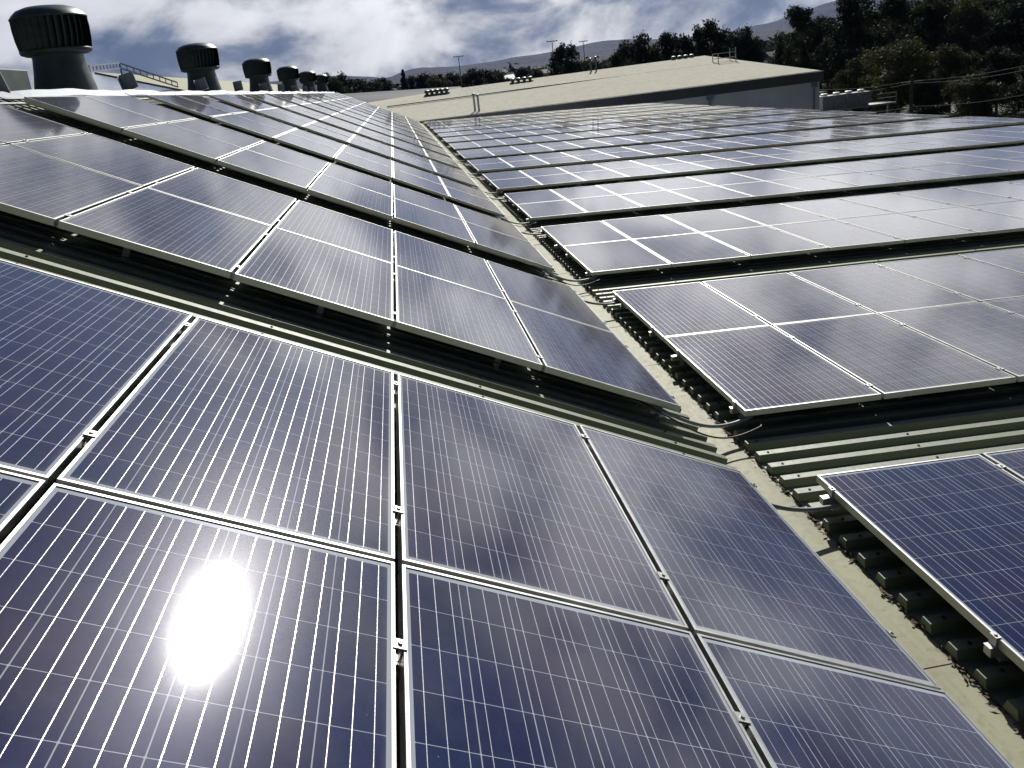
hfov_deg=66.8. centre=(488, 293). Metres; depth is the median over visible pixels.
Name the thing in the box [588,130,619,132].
solar panel
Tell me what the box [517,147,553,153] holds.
solar panel
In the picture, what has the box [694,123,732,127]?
solar panel
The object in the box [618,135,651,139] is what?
solar panel
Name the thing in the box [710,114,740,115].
solar panel
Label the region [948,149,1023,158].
solar panel
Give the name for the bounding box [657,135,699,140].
solar panel
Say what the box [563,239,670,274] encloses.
solar panel
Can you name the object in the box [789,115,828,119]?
solar panel
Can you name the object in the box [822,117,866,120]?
solar panel
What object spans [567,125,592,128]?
solar panel
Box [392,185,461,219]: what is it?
solar panel
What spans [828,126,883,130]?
solar panel
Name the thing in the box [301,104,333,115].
solar panel
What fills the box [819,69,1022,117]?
ground
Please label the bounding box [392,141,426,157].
solar panel
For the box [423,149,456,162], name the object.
solar panel
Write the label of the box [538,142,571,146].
solar panel
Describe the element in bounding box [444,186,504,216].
solar panel
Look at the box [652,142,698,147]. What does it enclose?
solar panel
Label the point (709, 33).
tree
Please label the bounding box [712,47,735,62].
safety railing
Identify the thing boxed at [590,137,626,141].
solar panel
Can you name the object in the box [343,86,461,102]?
grey shed
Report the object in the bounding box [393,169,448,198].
solar panel
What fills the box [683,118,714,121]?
solar panel
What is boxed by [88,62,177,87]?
cable ladder
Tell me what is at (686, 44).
tree
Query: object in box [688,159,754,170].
solar panel
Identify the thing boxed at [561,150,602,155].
solar panel
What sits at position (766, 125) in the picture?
solar panel
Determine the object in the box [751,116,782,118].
solar panel
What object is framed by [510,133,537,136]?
solar panel
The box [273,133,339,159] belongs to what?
solar panel
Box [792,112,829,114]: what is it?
solar panel
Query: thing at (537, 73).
tree
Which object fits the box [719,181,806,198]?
solar panel
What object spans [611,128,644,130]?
solar panel
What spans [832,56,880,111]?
tree
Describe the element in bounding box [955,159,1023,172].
solar panel
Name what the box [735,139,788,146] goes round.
solar panel
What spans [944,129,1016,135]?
solar panel
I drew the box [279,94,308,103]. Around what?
solar panel
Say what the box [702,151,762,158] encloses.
solar panel
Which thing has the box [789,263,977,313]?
solar panel
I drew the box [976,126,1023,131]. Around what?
solar panel
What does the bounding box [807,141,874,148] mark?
solar panel
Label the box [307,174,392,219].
solar panel
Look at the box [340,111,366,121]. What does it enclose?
solar panel
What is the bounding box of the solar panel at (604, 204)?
[568,195,642,214]
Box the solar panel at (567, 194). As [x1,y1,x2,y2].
[551,185,615,200]
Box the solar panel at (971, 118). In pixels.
[942,116,998,119]
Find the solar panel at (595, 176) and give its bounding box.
[570,170,627,181]
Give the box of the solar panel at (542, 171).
[520,167,567,176]
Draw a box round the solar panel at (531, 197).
[504,190,565,205]
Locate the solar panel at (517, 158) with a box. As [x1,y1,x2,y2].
[499,155,536,161]
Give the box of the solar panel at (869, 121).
[847,119,894,123]
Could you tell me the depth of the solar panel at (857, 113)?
31.91 m
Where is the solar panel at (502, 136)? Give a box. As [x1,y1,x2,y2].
[489,134,514,138]
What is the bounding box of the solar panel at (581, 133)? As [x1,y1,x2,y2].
[565,132,597,134]
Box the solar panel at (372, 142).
[353,134,391,150]
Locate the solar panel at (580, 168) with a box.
[557,164,608,172]
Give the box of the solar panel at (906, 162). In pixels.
[863,157,951,167]
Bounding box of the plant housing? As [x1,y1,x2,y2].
[0,68,31,90]
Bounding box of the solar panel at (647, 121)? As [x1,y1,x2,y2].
[631,120,657,122]
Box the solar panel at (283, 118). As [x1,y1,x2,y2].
[255,109,308,127]
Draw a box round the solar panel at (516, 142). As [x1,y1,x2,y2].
[502,140,531,145]
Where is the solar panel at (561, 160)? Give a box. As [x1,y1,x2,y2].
[539,156,583,164]
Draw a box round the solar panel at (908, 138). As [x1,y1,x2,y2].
[876,135,944,141]
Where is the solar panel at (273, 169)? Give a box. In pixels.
[217,149,318,191]
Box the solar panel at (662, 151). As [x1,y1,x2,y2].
[638,148,687,155]
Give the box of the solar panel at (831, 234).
[768,219,903,250]
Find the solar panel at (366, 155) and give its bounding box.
[341,145,391,167]
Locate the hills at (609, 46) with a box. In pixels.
[160,0,955,91]
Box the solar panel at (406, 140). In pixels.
[392,134,421,146]
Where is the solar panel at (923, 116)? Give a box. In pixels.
[897,114,948,118]
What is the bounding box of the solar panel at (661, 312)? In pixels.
[613,282,768,340]
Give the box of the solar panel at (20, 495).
[0,470,45,541]
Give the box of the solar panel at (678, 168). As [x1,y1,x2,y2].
[650,163,712,174]
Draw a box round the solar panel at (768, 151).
[739,148,797,155]
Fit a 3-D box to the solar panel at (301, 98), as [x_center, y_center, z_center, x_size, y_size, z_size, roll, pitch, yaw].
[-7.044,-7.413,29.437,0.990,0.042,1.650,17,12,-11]
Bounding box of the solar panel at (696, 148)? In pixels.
[671,145,721,152]
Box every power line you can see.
[819,66,1020,89]
[832,70,1023,94]
[878,95,1020,111]
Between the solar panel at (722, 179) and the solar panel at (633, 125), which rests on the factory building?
the solar panel at (633, 125)
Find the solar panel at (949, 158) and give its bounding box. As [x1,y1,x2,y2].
[905,153,994,162]
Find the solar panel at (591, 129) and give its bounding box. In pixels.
[578,127,604,130]
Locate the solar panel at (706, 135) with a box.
[685,132,727,137]
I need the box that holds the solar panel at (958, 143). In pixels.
[916,139,995,147]
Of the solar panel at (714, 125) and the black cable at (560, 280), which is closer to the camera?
the black cable at (560, 280)
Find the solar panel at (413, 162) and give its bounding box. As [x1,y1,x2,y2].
[393,152,435,172]
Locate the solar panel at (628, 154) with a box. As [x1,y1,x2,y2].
[605,151,653,158]
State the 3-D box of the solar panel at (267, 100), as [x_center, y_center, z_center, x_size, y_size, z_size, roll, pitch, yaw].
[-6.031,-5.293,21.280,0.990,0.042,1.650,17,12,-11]
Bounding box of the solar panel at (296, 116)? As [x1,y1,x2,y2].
[269,108,315,123]
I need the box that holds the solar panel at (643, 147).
[624,144,667,150]
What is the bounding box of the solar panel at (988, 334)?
[879,302,1023,381]
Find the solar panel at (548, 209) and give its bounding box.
[516,200,586,219]
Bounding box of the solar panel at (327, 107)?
[314,102,341,112]
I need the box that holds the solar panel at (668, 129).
[646,127,683,131]
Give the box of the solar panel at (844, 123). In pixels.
[820,121,867,125]
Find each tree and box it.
[323,72,349,93]
[334,71,361,93]
[352,78,383,92]
[372,76,394,91]
[400,69,409,89]
[405,75,425,89]
[414,71,431,88]
[425,72,453,87]
[443,72,460,86]
[455,67,490,87]
[472,68,498,83]
[494,72,509,82]
[514,67,534,79]
[526,68,544,77]
[547,41,585,75]
[583,60,598,70]
[587,60,611,70]
[608,49,627,67]
[615,30,660,65]
[642,30,687,63]
[672,32,696,56]
[687,18,736,58]
[725,23,767,62]
[767,40,798,65]
[773,5,824,90]
[775,30,798,59]
[793,14,837,92]
[818,0,887,79]
[818,36,850,88]
[821,15,846,51]
[824,78,836,94]
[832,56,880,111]
[844,6,882,57]
[856,35,948,113]
[857,27,894,78]
[867,0,917,85]
[869,0,954,42]
[894,0,960,73]
[904,78,954,117]
[912,0,958,32]
[923,43,983,112]
[936,0,1006,73]
[943,71,1008,117]
[946,0,1006,32]
[975,0,1023,80]
[977,46,1023,113]
[996,67,1023,118]
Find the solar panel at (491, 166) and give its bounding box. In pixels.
[473,162,513,171]
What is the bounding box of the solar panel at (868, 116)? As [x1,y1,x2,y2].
[847,115,890,118]
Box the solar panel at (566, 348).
[508,301,680,411]
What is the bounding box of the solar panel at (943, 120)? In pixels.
[918,119,974,122]
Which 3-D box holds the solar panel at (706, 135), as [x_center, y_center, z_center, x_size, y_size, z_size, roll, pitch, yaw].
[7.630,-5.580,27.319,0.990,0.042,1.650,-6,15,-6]
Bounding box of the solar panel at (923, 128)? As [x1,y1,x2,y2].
[888,126,951,131]
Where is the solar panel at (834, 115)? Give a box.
[810,113,852,117]
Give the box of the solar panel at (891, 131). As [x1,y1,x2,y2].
[861,128,919,134]
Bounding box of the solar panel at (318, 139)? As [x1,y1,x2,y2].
[288,129,344,151]
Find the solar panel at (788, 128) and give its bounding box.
[765,125,812,130]
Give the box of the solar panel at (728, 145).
[704,142,755,149]
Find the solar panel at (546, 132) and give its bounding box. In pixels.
[532,131,559,134]
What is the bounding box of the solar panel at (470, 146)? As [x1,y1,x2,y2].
[452,144,479,149]
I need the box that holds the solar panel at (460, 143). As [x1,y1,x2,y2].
[449,142,474,146]
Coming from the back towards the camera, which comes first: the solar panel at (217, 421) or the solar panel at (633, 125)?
the solar panel at (633, 125)
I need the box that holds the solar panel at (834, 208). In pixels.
[779,198,895,219]
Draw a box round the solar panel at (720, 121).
[704,120,735,122]
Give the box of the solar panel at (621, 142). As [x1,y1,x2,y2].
[603,140,641,145]
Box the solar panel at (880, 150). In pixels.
[842,145,916,154]
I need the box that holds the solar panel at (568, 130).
[554,129,582,132]
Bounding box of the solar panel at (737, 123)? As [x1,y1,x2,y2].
[718,121,756,125]
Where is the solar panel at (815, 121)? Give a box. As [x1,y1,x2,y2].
[794,119,834,122]
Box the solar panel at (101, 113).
[24,96,163,131]
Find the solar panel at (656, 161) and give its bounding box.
[630,157,686,165]
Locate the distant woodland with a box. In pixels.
[332,32,792,91]
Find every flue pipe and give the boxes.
[472,93,475,110]
[476,94,479,110]
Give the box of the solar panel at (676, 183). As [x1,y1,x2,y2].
[642,177,715,190]
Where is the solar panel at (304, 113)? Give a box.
[282,106,323,120]
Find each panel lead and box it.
[0,97,528,267]
[125,93,486,213]
[785,387,1023,415]
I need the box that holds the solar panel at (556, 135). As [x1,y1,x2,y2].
[542,133,572,137]
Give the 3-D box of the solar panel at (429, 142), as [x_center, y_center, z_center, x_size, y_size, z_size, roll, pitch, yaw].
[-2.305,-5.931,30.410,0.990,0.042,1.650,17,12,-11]
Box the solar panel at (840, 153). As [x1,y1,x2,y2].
[804,149,876,158]
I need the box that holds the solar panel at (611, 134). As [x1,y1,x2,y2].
[598,131,633,136]
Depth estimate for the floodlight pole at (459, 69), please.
225.16 m
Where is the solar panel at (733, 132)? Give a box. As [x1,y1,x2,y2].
[710,130,756,135]
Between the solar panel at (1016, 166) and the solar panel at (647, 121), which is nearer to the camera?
the solar panel at (1016, 166)
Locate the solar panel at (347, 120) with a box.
[332,114,362,126]
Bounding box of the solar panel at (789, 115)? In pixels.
[772,114,806,116]
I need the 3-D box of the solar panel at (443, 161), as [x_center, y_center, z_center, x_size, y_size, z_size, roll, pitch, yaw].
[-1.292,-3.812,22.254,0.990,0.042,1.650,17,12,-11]
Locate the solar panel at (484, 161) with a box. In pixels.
[467,158,503,165]
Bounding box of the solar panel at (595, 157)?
[572,153,618,161]
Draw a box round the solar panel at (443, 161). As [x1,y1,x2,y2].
[426,153,461,169]
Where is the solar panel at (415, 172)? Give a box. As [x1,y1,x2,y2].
[393,161,442,184]
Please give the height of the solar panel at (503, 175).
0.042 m
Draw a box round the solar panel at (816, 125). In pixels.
[790,123,839,128]
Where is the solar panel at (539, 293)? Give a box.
[486,260,612,332]
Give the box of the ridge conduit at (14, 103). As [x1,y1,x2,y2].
[0,96,246,104]
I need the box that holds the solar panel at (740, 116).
[724,115,756,117]
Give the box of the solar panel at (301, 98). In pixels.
[286,93,315,103]
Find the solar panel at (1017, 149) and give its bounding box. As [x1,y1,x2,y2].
[991,146,1023,152]
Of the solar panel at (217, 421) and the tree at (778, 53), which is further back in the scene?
the tree at (778, 53)
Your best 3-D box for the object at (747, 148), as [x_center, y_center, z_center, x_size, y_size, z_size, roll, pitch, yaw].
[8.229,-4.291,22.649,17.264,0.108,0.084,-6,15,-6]
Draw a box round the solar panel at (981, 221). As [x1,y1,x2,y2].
[901,206,1023,234]
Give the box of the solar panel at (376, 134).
[359,127,391,140]
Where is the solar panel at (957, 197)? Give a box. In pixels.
[893,187,1021,205]
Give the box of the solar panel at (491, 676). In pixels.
[392,564,765,767]
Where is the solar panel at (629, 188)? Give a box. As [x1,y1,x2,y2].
[597,181,666,194]
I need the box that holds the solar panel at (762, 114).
[742,113,778,115]
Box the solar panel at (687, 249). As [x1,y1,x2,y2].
[632,233,749,266]
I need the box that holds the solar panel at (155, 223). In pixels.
[57,187,271,277]
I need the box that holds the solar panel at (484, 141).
[472,140,499,143]
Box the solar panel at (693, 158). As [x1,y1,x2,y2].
[666,154,722,162]
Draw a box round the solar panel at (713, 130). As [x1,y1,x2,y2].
[694,128,731,131]
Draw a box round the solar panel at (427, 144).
[419,141,445,151]
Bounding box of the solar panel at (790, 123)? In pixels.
[770,121,811,124]
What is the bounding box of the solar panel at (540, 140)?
[527,138,557,142]
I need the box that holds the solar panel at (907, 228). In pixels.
[834,213,978,242]
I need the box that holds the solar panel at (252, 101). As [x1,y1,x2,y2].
[225,94,276,108]
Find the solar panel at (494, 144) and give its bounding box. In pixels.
[476,142,505,147]
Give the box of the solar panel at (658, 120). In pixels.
[649,119,676,121]
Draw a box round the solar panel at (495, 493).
[392,373,688,630]
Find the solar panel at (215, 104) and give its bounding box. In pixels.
[175,94,245,113]
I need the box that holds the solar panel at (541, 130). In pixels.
[528,129,551,132]
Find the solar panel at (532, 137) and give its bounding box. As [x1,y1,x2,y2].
[519,136,548,139]
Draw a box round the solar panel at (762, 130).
[739,128,784,133]
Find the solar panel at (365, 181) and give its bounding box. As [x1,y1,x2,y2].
[321,163,391,196]
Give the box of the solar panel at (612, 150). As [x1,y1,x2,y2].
[591,147,635,153]
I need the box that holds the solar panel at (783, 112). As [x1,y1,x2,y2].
[765,111,799,114]
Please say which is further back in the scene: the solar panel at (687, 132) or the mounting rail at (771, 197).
the solar panel at (687, 132)
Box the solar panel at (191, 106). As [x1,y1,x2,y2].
[146,95,229,118]
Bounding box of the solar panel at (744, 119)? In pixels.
[728,118,759,120]
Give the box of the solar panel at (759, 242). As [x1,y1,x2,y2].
[701,226,827,258]
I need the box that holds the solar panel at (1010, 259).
[958,248,1023,273]
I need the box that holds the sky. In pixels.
[0,0,835,90]
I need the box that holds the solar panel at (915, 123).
[886,121,939,125]
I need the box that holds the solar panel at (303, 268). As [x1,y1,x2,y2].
[233,227,392,326]
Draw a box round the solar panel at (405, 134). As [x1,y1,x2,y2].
[392,128,416,139]
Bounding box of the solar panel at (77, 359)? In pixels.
[0,259,192,490]
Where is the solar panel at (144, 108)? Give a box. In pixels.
[86,95,195,122]
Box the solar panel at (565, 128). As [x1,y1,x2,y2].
[548,127,572,130]
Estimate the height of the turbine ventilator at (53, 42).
1.508 m
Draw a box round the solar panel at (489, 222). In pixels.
[455,205,530,242]
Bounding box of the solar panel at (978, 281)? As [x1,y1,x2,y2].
[874,255,1023,302]
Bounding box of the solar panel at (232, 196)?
[147,168,295,229]
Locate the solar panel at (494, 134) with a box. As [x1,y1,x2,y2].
[484,133,507,135]
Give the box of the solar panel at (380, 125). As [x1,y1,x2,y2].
[367,120,391,130]
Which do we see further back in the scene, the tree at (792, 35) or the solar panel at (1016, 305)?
the tree at (792, 35)
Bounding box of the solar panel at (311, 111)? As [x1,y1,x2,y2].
[292,105,328,117]
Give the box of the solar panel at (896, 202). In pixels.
[838,192,957,212]
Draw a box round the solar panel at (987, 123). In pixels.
[952,120,1015,125]
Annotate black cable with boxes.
[476,209,549,226]
[512,259,616,285]
[613,392,763,438]
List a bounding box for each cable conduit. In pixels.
[456,181,502,193]
[475,208,536,223]
[520,231,545,234]
[532,265,598,281]
[584,300,620,304]
[643,401,751,427]
[771,503,842,511]
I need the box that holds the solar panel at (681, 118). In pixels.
[669,117,694,119]
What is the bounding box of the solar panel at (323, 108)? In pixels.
[308,103,337,113]
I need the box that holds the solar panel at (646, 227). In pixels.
[602,215,698,239]
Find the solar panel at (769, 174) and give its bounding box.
[733,169,811,180]
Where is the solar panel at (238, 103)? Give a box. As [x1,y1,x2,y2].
[208,94,265,111]
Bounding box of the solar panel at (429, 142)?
[417,137,442,148]
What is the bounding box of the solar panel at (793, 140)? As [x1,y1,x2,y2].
[766,136,822,143]
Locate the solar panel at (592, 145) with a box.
[573,142,612,148]
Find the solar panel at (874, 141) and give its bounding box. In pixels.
[841,138,908,144]
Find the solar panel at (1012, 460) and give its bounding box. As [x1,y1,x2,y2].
[982,448,1023,481]
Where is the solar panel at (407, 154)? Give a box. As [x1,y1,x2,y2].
[392,147,431,164]
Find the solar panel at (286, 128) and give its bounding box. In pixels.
[234,112,296,132]
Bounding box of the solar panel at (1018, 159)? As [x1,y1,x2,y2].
[1004,157,1023,161]
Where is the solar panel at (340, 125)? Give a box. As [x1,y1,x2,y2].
[320,118,358,133]
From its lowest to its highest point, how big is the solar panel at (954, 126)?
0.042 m
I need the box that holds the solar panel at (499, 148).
[484,146,514,151]
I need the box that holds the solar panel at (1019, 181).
[1005,180,1023,184]
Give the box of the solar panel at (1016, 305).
[982,297,1023,317]
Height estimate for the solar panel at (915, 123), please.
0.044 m
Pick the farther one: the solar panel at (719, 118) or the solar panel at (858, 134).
the solar panel at (719, 118)
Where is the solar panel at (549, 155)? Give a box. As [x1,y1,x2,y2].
[530,152,568,158]
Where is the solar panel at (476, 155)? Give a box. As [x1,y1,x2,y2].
[460,152,493,158]
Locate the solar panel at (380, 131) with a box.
[362,124,391,136]
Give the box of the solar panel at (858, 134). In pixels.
[827,131,887,137]
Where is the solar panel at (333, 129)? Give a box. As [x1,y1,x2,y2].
[311,121,353,137]
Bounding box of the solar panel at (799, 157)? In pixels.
[765,152,836,162]
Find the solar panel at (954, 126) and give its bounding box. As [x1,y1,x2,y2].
[918,123,983,128]
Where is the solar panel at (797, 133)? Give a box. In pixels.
[771,131,821,135]
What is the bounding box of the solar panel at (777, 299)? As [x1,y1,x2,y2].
[702,273,873,326]
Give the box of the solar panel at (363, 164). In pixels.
[334,151,391,179]
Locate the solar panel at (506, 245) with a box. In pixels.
[464,221,553,271]
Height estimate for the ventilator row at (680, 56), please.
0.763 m
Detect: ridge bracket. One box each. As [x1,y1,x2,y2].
[0,72,10,92]
[116,72,138,89]
[193,77,208,90]
[232,80,243,90]
[259,82,267,90]
[277,84,283,90]
[291,85,297,91]
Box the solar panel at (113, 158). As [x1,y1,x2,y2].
[10,132,194,187]
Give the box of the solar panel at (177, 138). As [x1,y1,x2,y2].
[122,123,242,162]
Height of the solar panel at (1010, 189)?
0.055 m
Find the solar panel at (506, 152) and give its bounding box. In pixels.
[490,149,523,156]
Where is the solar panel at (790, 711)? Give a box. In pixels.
[694,633,1014,767]
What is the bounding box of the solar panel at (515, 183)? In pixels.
[490,177,541,189]
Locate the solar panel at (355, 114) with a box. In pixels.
[344,110,367,119]
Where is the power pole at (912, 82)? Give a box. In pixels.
[901,75,922,113]
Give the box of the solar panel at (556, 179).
[530,173,584,185]
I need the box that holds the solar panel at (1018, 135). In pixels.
[986,132,1023,137]
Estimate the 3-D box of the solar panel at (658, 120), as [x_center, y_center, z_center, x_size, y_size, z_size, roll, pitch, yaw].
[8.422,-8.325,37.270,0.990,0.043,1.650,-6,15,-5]
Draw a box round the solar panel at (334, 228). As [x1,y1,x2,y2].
[276,200,392,263]
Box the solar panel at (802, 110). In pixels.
[788,109,820,112]
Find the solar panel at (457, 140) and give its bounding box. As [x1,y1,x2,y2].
[445,138,469,142]
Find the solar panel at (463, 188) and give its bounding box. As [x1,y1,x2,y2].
[439,177,491,201]
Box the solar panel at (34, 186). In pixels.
[0,145,142,225]
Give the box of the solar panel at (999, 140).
[953,136,1023,143]
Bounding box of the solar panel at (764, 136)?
[742,134,791,138]
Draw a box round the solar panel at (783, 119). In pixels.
[765,117,804,121]
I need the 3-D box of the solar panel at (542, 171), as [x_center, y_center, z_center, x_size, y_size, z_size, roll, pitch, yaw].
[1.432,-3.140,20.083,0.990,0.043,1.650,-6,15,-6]
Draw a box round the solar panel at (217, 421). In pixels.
[56,317,394,561]
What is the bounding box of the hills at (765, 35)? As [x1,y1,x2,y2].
[299,15,947,88]
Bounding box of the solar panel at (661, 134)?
[644,133,680,136]
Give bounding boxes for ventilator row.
[424,88,449,96]
[510,76,533,83]
[671,54,693,59]
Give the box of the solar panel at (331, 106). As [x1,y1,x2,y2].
[318,102,343,110]
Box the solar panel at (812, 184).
[767,177,859,192]
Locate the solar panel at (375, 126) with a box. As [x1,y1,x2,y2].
[365,122,391,132]
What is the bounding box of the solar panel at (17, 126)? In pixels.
[0,104,88,144]
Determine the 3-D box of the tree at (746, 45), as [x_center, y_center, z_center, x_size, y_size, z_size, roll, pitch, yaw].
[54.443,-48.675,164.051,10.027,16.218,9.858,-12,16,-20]
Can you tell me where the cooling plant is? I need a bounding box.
[819,89,896,112]
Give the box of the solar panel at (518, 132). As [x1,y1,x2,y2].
[505,131,530,133]
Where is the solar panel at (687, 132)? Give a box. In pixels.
[667,130,708,134]
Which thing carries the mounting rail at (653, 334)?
on the factory building
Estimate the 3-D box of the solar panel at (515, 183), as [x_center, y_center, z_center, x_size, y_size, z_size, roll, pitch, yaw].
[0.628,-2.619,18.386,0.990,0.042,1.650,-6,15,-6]
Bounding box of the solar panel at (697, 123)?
[682,122,713,124]
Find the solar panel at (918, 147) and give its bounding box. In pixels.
[877,142,956,151]
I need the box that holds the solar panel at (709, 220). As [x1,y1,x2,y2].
[662,209,765,232]
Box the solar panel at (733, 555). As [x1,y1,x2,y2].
[578,425,940,689]
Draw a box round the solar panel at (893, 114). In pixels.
[873,113,914,115]
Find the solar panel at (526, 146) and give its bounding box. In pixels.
[511,144,543,148]
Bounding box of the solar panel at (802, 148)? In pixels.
[774,145,836,151]
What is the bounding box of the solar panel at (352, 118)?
[337,113,364,124]
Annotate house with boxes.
[504,74,514,78]
[541,69,549,76]
[763,51,774,63]
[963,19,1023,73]
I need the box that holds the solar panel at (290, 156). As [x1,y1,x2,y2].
[246,141,328,174]
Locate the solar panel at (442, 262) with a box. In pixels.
[392,231,505,298]
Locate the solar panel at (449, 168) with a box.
[430,160,469,177]
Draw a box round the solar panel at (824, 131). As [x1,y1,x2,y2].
[803,129,849,133]
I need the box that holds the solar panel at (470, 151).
[457,148,487,153]
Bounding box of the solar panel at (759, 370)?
[664,325,881,416]
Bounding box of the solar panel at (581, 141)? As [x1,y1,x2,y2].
[563,139,598,143]
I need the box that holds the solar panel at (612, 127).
[599,125,626,128]
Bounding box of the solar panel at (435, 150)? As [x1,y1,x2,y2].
[421,144,450,157]
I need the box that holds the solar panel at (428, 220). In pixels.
[392,198,474,245]
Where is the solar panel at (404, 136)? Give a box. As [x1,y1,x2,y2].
[392,132,419,142]
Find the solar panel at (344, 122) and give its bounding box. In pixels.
[326,116,360,128]
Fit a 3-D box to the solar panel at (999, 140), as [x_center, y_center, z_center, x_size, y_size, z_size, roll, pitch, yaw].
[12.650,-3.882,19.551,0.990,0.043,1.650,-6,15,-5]
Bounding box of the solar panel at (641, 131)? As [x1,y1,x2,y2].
[622,129,658,133]
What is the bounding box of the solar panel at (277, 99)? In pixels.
[257,94,295,105]
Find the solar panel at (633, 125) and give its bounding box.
[619,123,648,127]
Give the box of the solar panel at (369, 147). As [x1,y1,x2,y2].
[348,138,391,158]
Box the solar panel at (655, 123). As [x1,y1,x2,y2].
[639,122,670,125]
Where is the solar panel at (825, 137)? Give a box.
[796,134,854,140]
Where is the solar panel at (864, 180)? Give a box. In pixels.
[814,172,912,187]
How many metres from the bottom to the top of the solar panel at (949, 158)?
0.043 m
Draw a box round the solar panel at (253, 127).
[211,114,285,139]
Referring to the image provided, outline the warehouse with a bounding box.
[369,56,823,123]
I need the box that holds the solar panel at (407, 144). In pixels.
[392,138,424,151]
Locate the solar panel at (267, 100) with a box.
[245,94,288,107]
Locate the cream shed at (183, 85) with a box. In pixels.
[95,72,302,91]
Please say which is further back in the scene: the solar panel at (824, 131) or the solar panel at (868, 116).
the solar panel at (868, 116)
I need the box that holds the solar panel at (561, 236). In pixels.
[541,221,629,248]
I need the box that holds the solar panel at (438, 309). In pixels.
[392,265,542,370]
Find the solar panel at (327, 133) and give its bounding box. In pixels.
[302,124,350,142]
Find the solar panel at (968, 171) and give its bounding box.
[910,163,1015,177]
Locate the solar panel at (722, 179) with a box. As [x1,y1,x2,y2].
[688,173,761,185]
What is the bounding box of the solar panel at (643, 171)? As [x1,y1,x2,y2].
[611,166,670,177]
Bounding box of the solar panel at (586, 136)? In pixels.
[574,134,608,138]
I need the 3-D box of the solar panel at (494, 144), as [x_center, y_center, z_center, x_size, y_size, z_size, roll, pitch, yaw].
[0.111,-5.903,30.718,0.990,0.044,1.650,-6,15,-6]
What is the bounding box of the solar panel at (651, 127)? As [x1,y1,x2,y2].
[635,126,667,128]
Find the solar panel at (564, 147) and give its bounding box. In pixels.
[547,144,583,150]
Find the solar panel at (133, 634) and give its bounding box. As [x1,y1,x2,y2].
[0,483,396,767]
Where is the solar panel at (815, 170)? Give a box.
[778,165,857,176]
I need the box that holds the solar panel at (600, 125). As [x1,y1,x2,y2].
[588,124,613,126]
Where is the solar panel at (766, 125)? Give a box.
[747,124,787,127]
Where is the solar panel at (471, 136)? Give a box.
[464,134,485,137]
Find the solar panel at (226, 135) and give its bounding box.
[169,118,263,149]
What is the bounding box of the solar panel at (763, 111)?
[752,110,776,112]
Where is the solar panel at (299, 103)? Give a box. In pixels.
[269,94,305,105]
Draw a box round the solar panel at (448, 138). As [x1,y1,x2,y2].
[442,136,464,140]
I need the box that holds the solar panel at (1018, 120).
[977,118,1023,123]
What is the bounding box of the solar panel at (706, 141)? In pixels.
[682,139,727,144]
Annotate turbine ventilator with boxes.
[8,4,97,89]
[175,43,221,90]
[242,58,272,91]
[277,66,299,91]
[299,71,316,91]
[314,74,328,91]
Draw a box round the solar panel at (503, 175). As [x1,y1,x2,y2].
[482,171,528,181]
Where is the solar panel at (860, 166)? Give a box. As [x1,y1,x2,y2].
[819,161,905,171]
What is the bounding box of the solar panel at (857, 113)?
[833,111,876,114]
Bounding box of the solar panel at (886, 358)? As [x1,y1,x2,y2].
[773,313,1015,398]
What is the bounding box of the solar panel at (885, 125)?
[861,124,913,127]
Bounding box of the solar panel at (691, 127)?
[670,125,707,129]
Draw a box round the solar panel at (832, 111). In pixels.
[813,111,852,112]
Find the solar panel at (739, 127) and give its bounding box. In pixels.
[722,126,759,129]
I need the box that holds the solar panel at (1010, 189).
[950,182,1023,199]
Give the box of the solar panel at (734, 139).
[714,136,759,141]
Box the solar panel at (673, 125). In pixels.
[658,124,690,126]
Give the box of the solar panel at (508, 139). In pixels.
[496,138,523,141]
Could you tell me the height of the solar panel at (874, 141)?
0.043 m
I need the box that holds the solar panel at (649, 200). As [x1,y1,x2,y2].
[618,191,698,208]
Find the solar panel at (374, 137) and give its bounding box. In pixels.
[357,130,391,145]
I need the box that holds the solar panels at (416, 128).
[293,93,1023,144]
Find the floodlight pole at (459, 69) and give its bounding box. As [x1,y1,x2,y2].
[453,55,462,87]
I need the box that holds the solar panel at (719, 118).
[706,116,735,119]
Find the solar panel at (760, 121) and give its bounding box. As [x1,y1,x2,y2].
[742,119,780,123]
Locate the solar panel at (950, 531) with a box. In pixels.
[816,454,1023,670]
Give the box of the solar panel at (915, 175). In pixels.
[863,168,964,182]
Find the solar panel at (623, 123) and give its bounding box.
[612,122,635,124]
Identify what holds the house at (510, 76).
on the ground
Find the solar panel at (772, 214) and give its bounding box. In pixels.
[721,204,829,225]
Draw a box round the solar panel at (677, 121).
[660,120,692,123]
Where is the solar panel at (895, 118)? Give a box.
[868,116,921,120]
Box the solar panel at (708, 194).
[668,186,752,203]
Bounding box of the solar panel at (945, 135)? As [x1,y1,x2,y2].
[909,132,983,138]
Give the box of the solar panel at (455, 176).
[433,166,478,187]
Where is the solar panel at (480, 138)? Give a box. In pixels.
[467,136,492,140]
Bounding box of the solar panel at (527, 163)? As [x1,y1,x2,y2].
[506,159,548,168]
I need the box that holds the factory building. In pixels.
[0,88,1023,767]
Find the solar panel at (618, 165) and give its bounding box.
[594,160,645,169]
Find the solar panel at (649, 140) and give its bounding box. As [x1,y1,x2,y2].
[629,137,670,142]
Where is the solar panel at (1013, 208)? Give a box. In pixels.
[964,200,1023,218]
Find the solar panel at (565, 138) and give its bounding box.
[551,135,582,140]
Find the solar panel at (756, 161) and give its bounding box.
[728,156,795,166]
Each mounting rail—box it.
[0,210,662,417]
[24,101,551,276]
[74,447,396,535]
[396,654,398,677]
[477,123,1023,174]
[496,142,1023,193]
[526,173,1022,223]
[586,231,1017,279]
[649,332,661,340]
[671,355,684,365]
[730,397,903,418]
[819,495,838,510]
[983,645,1008,661]

